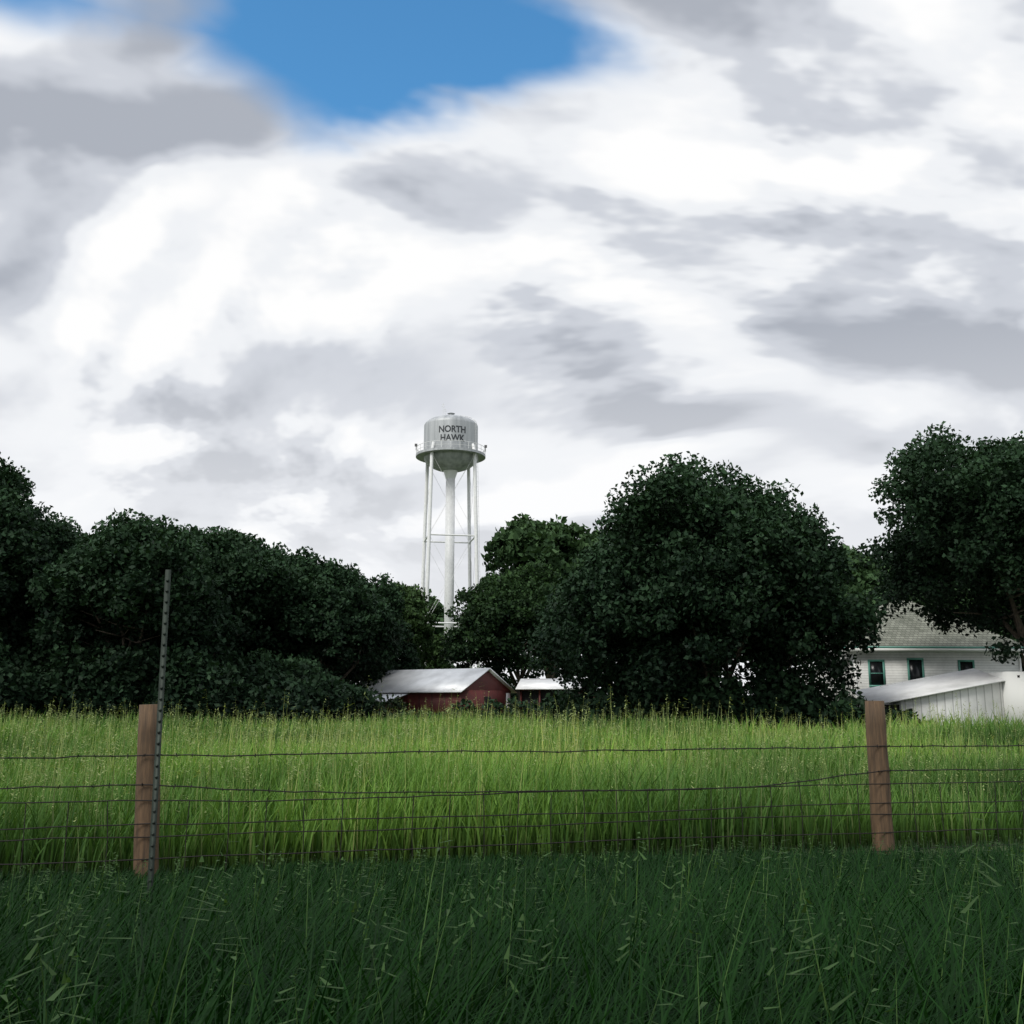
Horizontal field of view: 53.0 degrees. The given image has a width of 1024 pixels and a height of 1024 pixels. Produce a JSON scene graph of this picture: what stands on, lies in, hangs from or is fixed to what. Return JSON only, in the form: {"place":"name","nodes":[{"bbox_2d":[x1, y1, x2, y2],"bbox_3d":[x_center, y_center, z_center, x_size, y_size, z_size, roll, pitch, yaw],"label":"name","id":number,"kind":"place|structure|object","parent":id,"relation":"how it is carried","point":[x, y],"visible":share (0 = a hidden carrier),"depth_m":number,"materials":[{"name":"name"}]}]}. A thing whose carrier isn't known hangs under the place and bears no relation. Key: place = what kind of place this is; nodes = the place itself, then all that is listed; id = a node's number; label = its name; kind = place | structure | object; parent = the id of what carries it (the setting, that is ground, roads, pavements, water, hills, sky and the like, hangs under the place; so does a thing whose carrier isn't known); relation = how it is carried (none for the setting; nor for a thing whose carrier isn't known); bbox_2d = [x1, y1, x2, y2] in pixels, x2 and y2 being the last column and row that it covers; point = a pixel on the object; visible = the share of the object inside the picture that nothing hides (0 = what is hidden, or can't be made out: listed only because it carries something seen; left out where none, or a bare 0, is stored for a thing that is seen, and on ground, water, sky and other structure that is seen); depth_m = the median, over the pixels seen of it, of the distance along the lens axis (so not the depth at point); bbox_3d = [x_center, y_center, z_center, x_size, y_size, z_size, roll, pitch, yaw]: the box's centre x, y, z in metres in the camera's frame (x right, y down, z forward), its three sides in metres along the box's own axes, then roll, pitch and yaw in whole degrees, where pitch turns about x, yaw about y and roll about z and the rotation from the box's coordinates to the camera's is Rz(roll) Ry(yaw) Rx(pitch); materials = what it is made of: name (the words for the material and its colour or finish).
{"place":"outdoors","nodes":[
{"label":"outdoors","id":0,"kind":"place"},
{"bbox_2d":[415,404,486,667],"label":"water tower","id":1,"kind":"structure","parent":0,"point":[450,450],"depth_m":122.85,"materials":[{"name":"metal"}]},
{"bbox_2d":[0,827,1022,878],"bbox_3d":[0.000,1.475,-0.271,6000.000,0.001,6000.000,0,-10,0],"label":"ground","id":2,"kind":"structure","parent":0,"point":[933,845],"depth_m":10.54,"materials":[{"name":"green plant"}]},
{"bbox_2d":[0,632,59,721],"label":"bush grove","id":3,"kind":"object","parent":2,"relation":"on","point":[14,688],"visible":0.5,"depth_m":45.27,"materials":[{"name":"green plant"}]},
{"bbox_2d":[0,452,81,660],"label":"tree grove","id":4,"kind":"object","parent":2,"relation":"on","point":[31,539],"visible":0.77,"depth_m":50.96,"materials":[{"name":"green plant"}]},
{"bbox_2d":[0,512,102,655],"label":"tree grove","id":5,"kind":"object","parent":2,"relation":"on","point":[71,521],"visible":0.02,"depth_m":54.78,"materials":[{"name":"green plant"}]},
{"bbox_2d":[24,508,245,689],"bbox_3d":[-18.188,5.419,49.781,10.736,10.939,9.276,-5,-11,24],"label":"tree grove","id":6,"kind":"object","parent":2,"relation":"on","point":[114,574],"visible":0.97,"depth_m":47.46,"materials":[{"name":"green plant"}]},
{"bbox_2d":[133,704,159,876],"bbox_3d":[-2.973,2.474,8.390,0.244,1.778,0.208,0,-10,0],"label":"fence post","id":7,"kind":"object","parent":2,"relation":"on","point":[147,721],"visible":0.47,"depth_m":8.36,"materials":[{"name":"brown wood"}]},
{"bbox_2d":[0,743,1023,881],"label":"fence wire","id":8,"kind":"object","parent":7,"relation":"attached to","point":[475,792],"visible":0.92,"depth_m":8.98,"materials":[{"name":"black metal"}]},
{"bbox_2d":[146,570,170,904],"bbox_3d":[-2.218,1.621,6.424,0.044,2.534,0.041,0,-10,0],"label":"metal fence post","id":9,"kind":"object","parent":2,"relation":"on","point":[153,826],"visible":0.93,"depth_m":6.45,"materials":[{"name":"metal"}]},
{"bbox_2d":[2,640,340,726],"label":"bushes","id":10,"kind":"object","parent":2,"relation":"on","point":[193,677],"visible":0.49,"depth_m":46.81,"materials":[{"name":"green plant"}]},
{"bbox_2d":[70,524,299,662],"bbox_3d":[-17.925,6.193,55.929,11.925,11.639,10.804,9,-14,-41],"label":"tree grove","id":11,"kind":"object","parent":2,"relation":"on","point":[251,576],"visible":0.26,"depth_m":55.52,"materials":[{"name":"green plant"}]},
{"bbox_2d":[215,529,353,662],"bbox_3d":[-14.994,7.191,62.048,11.486,11.889,12.100,0,-10,0],"label":"tree grove","id":12,"kind":"object","parent":2,"relation":"on","point":[296,558],"visible":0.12,"depth_m":60.09,"materials":[{"name":"green plant"}]},
{"bbox_2d":[215,647,385,722],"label":"bushes","id":13,"kind":"object","parent":2,"relation":"on","point":[339,695],"visible":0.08,"depth_m":52.63,"materials":[{"name":"green plant"}]},
{"bbox_2d":[250,558,410,687],"bbox_3d":[-10.878,7.685,59.914,9.562,10.145,9.285,0,-10,0],"label":"tree grove","id":14,"kind":"object","parent":2,"relation":"on","point":[337,627],"visible":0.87,"depth_m":58.01,"materials":[{"name":"green plant"}]},
{"bbox_2d":[344,572,422,686],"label":"tree grove","id":15,"kind":"object","parent":2,"relation":"on","point":[391,592],"visible":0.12,"depth_m":71.27,"materials":[{"name":"green plant"}]},
{"bbox_2d":[368,694,412,718],"bbox_3d":[-8.421,11.256,58.588,5.452,2.309,4.114,0,-10,0],"label":"bush","id":16,"kind":"object","parent":2,"relation":"on","point":[392,702],"visible":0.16,"depth_m":58.65,"materials":[{"name":"green plant"}]},
{"bbox_2d":[397,584,439,668],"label":"thin tree","id":17,"kind":"object","parent":2,"relation":"on","point":[417,615],"visible":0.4,"depth_m":81.11,"materials":[{"name":"green plant"}]},
{"bbox_2d":[392,581,459,665],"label":"tree","id":18,"kind":"object","parent":2,"relation":"on","point":[438,611],"visible":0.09,"depth_m":146.42,"materials":[{"name":"green plant"}]},
{"bbox_2d":[417,627,454,668],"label":"thin tree","id":19,"kind":"object","parent":2,"relation":"on","point":[440,663],"visible":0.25,"depth_m":93.23,"materials":[{"name":"green plant"}]},
{"bbox_2d":[362,668,516,718],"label":"red barn","id":20,"kind":"structure","parent":2,"relation":"on","point":[415,688],"depth_m":65.04,"materials":[{"name":"metal"}]},
{"bbox_2d":[384,697,540,719],"bbox_3d":[-1.621,11.306,57.644,14.325,1.878,3.650,0,-10,0],"label":"yard bush","id":21,"kind":"object","parent":2,"relation":"on","point":[497,705],"visible":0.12,"depth_m":58.07,"materials":[{"name":"green plant"}]},
{"bbox_2d":[449,662,517,701],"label":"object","id":22,"kind":"object","parent":2,"relation":"on","point":[513,695],"depth_m":96.80,"materials":[{"name":"green plant"}]},
{"bbox_2d":[439,555,565,700],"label":"tree","id":23,"kind":"object","parent":2,"relation":"on","point":[497,617],"visible":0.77,"depth_m":82.76,"materials":[{"name":"green plant"}]},
{"bbox_2d":[0,692,1023,745],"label":"grass","id":24,"kind":"structure","parent":2,"relation":"on","point":[203,726],"depth_m":36.11,"materials":[{"name":"green plant"}]},
{"bbox_2d":[481,513,604,678],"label":"tree","id":25,"kind":"object","parent":2,"relation":"on","point":[523,539],"visible":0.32,"depth_m":123.04,"materials":[{"name":"green plant"}]},
{"bbox_2d":[516,679,580,709],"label":"red shed","id":26,"kind":"structure","parent":2,"relation":"on","point":[539,689],"depth_m":65.21,"materials":[{"name":"white metal"}]},
{"bbox_2d":[510,689,752,723],"bbox_3d":[7.073,9.408,48.874,14.314,2.446,4.838,0,-10,0],"label":"bush","id":27,"kind":"object","parent":2,"relation":"on","point":[564,698],"visible":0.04,"depth_m":48.80,"materials":[{"name":"green plant"}]},
{"bbox_2d":[607,640,680,671],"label":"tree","id":28,"kind":"object","parent":2,"relation":"on","point":[625,663],"depth_m":138.19,"materials":[{"name":"green plant"}]},
{"bbox_2d":[518,451,888,713],"bbox_3d":[8.471,3.909,46.805,16.392,12.832,14.115,0,-10,0],"label":"tree","id":29,"kind":"object","parent":2,"relation":"on","point":[715,576],"visible":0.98,"depth_m":42.61,"materials":[{"name":"green plant"}]},
{"bbox_2d":[553,664,864,732],"bbox_3d":[8.269,7.998,44.261,13.238,3.556,6.074,0,-10,0],"label":"bush","id":30,"kind":"object","parent":2,"relation":"on","point":[767,696],"visible":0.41,"depth_m":42.49,"materials":[{"name":"green plant"}]},
{"bbox_2d":[740,651,801,669],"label":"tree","id":31,"kind":"object","parent":2,"relation":"on","point":[753,661],"depth_m":138.25,"materials":[{"name":"green plant"}]},
{"bbox_2d":[749,708,918,723],"bbox_3d":[13.017,9.143,46.040,10.450,1.944,3.888,0,-10,0],"label":"bush","id":32,"kind":"object","parent":2,"relation":"on","point":[910,710],"visible":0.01,"depth_m":44.66,"materials":[{"name":"green plant"}]},
{"bbox_2d":[811,697,932,731],"bbox_3d":[14.902,8.517,42.340,5.378,1.825,3.057,0,-10,0],"label":"yard bush","id":33,"kind":"object","parent":2,"relation":"on","point":[831,713],"visible":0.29,"depth_m":41.80,"materials":[{"name":"green plant"}]},
{"bbox_2d":[836,544,910,606],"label":"tree","id":34,"kind":"object","parent":2,"relation":"on","point":[865,577],"visible":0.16,"depth_m":134.00,"materials":[{"name":"green plant"}]},
{"bbox_2d":[865,701,894,854],"bbox_3d":[3.609,2.766,10.064,0.209,1.804,0.220,0,-10,0],"label":"fence post","id":35,"kind":"object","parent":2,"relation":"on","point":[876,732],"visible":0.71,"depth_m":10.03,"materials":[{"name":"brown wood"}]},
{"bbox_2d":[852,668,1023,724],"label":"white shed","id":36,"kind":"structure","parent":2,"relation":"on","point":[972,687],"depth_m":46.13,"materials":[{"name":"metal"}]},
{"bbox_2d":[910,580,967,618],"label":"tree","id":37,"kind":"object","parent":2,"relation":"on","point":[923,604],"visible":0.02,"depth_m":136.00,"materials":[{"name":"green plant"}]},
{"bbox_2d":[855,421,1023,664],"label":"tree","id":38,"kind":"object","parent":2,"relation":"on","point":[962,515],"visible":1,"depth_m":46.63,"materials":[{"name":"green plant"}]},
{"bbox_2d":[956,579,1023,671],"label":"tree","id":39,"kind":"object","parent":2,"relation":"on","point":[1014,639],"visible":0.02,"depth_m":123.46,"materials":[{"name":"green plant"}]},
{"bbox_2d":[0,817,1023,1023],"bbox_3d":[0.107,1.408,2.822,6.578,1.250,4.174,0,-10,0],"label":"grass","id":40,"kind":"structure","parent":0,"point":[976,978],"depth_m":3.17,"materials":[{"name":"green plant"}]},
{"bbox_2d":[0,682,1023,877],"bbox_3d":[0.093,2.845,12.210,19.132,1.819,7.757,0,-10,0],"label":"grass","id":41,"kind":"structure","parent":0,"point":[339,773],"depth_m":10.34,"materials":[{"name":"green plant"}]},
{"bbox_2d":[0,0,1023,694],"label":"sky","id":42,"kind":"structure","parent":0,"point":[250,250],"materials":[{"name":"white"}]},
{"bbox_2d":[783,600,1022,705],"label":"house","id":43,"kind":"structure","parent":0,"point":[911,647],"depth_m":56.80,"materials":[{"name":"white"}]}
]}

